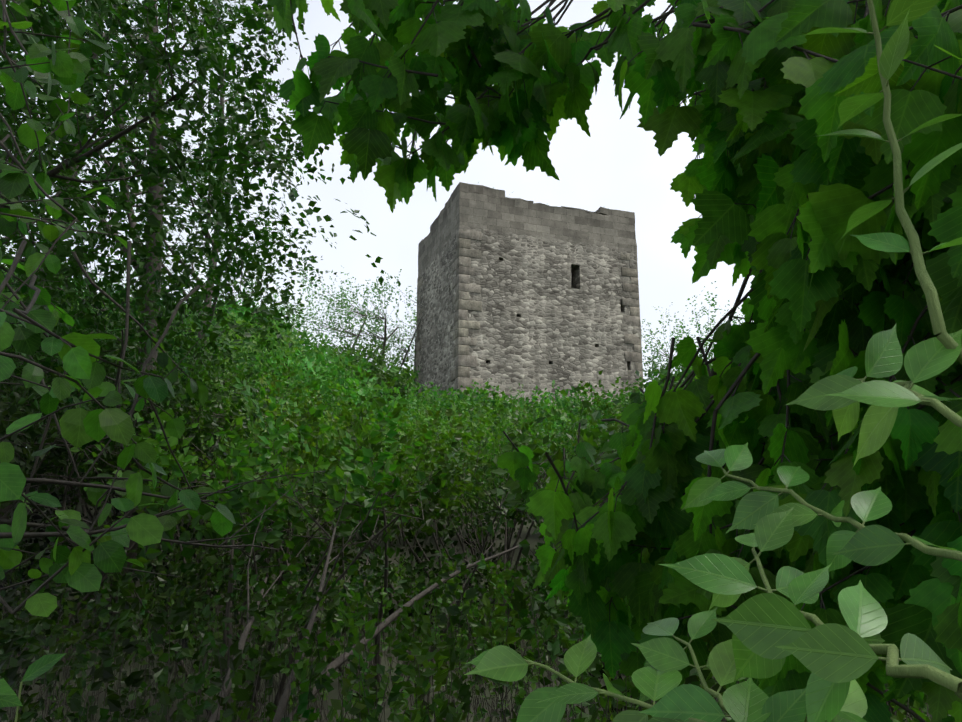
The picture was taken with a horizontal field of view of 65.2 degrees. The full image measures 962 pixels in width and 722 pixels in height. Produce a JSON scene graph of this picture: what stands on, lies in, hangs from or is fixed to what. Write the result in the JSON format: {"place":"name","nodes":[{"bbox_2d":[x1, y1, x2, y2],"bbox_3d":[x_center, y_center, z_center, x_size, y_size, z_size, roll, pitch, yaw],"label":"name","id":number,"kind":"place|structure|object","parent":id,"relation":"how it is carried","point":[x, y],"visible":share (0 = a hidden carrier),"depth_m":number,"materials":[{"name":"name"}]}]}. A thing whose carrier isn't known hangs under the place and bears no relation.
{"place":"outdoors","nodes":[
{"label":"outdoors","id":0,"kind":"place"},
{"bbox_2d":[0,0,754,455],"label":"sky","id":1,"kind":"structure","parent":0,"point":[620,166],"materials":[{"name":"white"}]},
{"bbox_2d":[0,465,954,721],"bbox_3d":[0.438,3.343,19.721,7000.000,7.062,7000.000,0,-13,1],"label":"undergrowth","id":2,"kind":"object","parent":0,"point":[532,540],"depth_m":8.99,"materials":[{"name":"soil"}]},
{"bbox_2d":[0,653,66,721],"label":"leafy sprig","id":3,"kind":"object","parent":2,"relation":"on","point":[35,669],"visible":1,"depth_m":1.09,"materials":[{"name":"green plant"}]},
{"bbox_2d":[1,0,285,544],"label":"tree","id":4,"kind":"object","parent":2,"relation":"on","point":[168,249],"visible":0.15,"depth_m":16.41,"materials":[{"name":"green plant"}]},
{"bbox_2d":[0,0,294,519],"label":"tree","id":5,"kind":"object","parent":2,"relation":"on","point":[6,509],"visible":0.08,"depth_m":11.96,"materials":[{"name":"green plant"}]},
{"bbox_2d":[0,0,324,616],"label":"hazel shrub","id":6,"kind":"object","parent":2,"relation":"on","point":[67,64],"visible":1,"depth_m":2.31,"materials":[{"name":"green plant"}]},
{"bbox_2d":[0,0,329,645],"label":"tree","id":7,"kind":"object","parent":2,"relation":"on","point":[153,143],"visible":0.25,"depth_m":9.91,"materials":[{"name":"green plant"}]},
{"bbox_2d":[0,0,400,443],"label":"tree","id":8,"kind":"object","parent":2,"relation":"on","point":[52,21],"visible":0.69,"depth_m":5.78,"materials":[{"name":"green plant"}]},
{"bbox_2d":[259,305,366,370],"bbox_3d":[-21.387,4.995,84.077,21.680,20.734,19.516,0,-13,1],"label":"bush","id":9,"kind":"object","parent":2,"relation":"on","point":[305,331],"depth_m":81.23,"materials":[{"name":"green plant"}]},
{"bbox_2d":[14,279,624,570],"bbox_3d":[-0.687,1.243,17.500,30.987,7.393,9.135,0,-13,1],"label":"shrub row","id":10,"kind":"object","parent":2,"relation":"on","point":[320,359],"depth_m":15.84,"materials":[{"name":"green plant"}]},
{"bbox_2d":[2,268,712,519],"bbox_3d":[-2.540,0.595,24.335,42.673,9.715,12.169,0,-13,1],"label":"shrub row","id":11,"kind":"object","parent":2,"relation":"on","point":[559,403],"visible":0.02,"depth_m":24.64,"materials":[{"name":"green plant"}]},
{"bbox_2d":[3,267,714,478],"bbox_3d":[-2.219,0.330,31.750,49.000,10.281,12.937,0,-13,1],"label":"shrub row","id":12,"kind":"object","parent":2,"relation":"on","point":[404,377],"depth_m":28.95,"materials":[{"name":"green plant"}]},
{"bbox_2d":[208,491,518,721],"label":"bare branches","id":13,"kind":"object","parent":2,"relation":"on","point":[338,662],"visible":0.77,"depth_m":4.03,"materials":[{"name":"brown plant"}]},
{"bbox_2d":[0,245,741,694],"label":"shrub row","id":14,"kind":"object","parent":2,"relation":"on","point":[476,495],"visible":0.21,"depth_m":8.79,"materials":[{"name":"green plant"}]},
{"bbox_2d":[0,237,744,390],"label":"trees","id":15,"kind":"object","parent":2,"relation":"on","point":[375,319],"visible":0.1,"depth_m":45.45,"materials":[{"name":"green plant"}]},
{"bbox_2d":[0,297,925,721],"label":"shrub row","id":16,"kind":"object","parent":2,"relation":"on","point":[336,477],"visible":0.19,"depth_m":5.50,"materials":[{"name":"green plant"}]},
{"bbox_2d":[415,182,643,408],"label":"tower","id":17,"kind":"structure","parent":2,"relation":"on","point":[513,293],"depth_m":38.03,"materials":[{"name":"grey stone"}]},
{"bbox_2d":[266,0,961,721],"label":"maple tree","id":18,"kind":"object","parent":2,"relation":"on","point":[776,186],"visible":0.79,"depth_m":1.60,"materials":[{"name":"green plant"}]},
{"bbox_2d":[464,0,961,721],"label":"dogwood shrub","id":19,"kind":"object","parent":2,"relation":"on","point":[770,630],"visible":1,"depth_m":0.69,"materials":[{"name":"green plant"}]}
]}

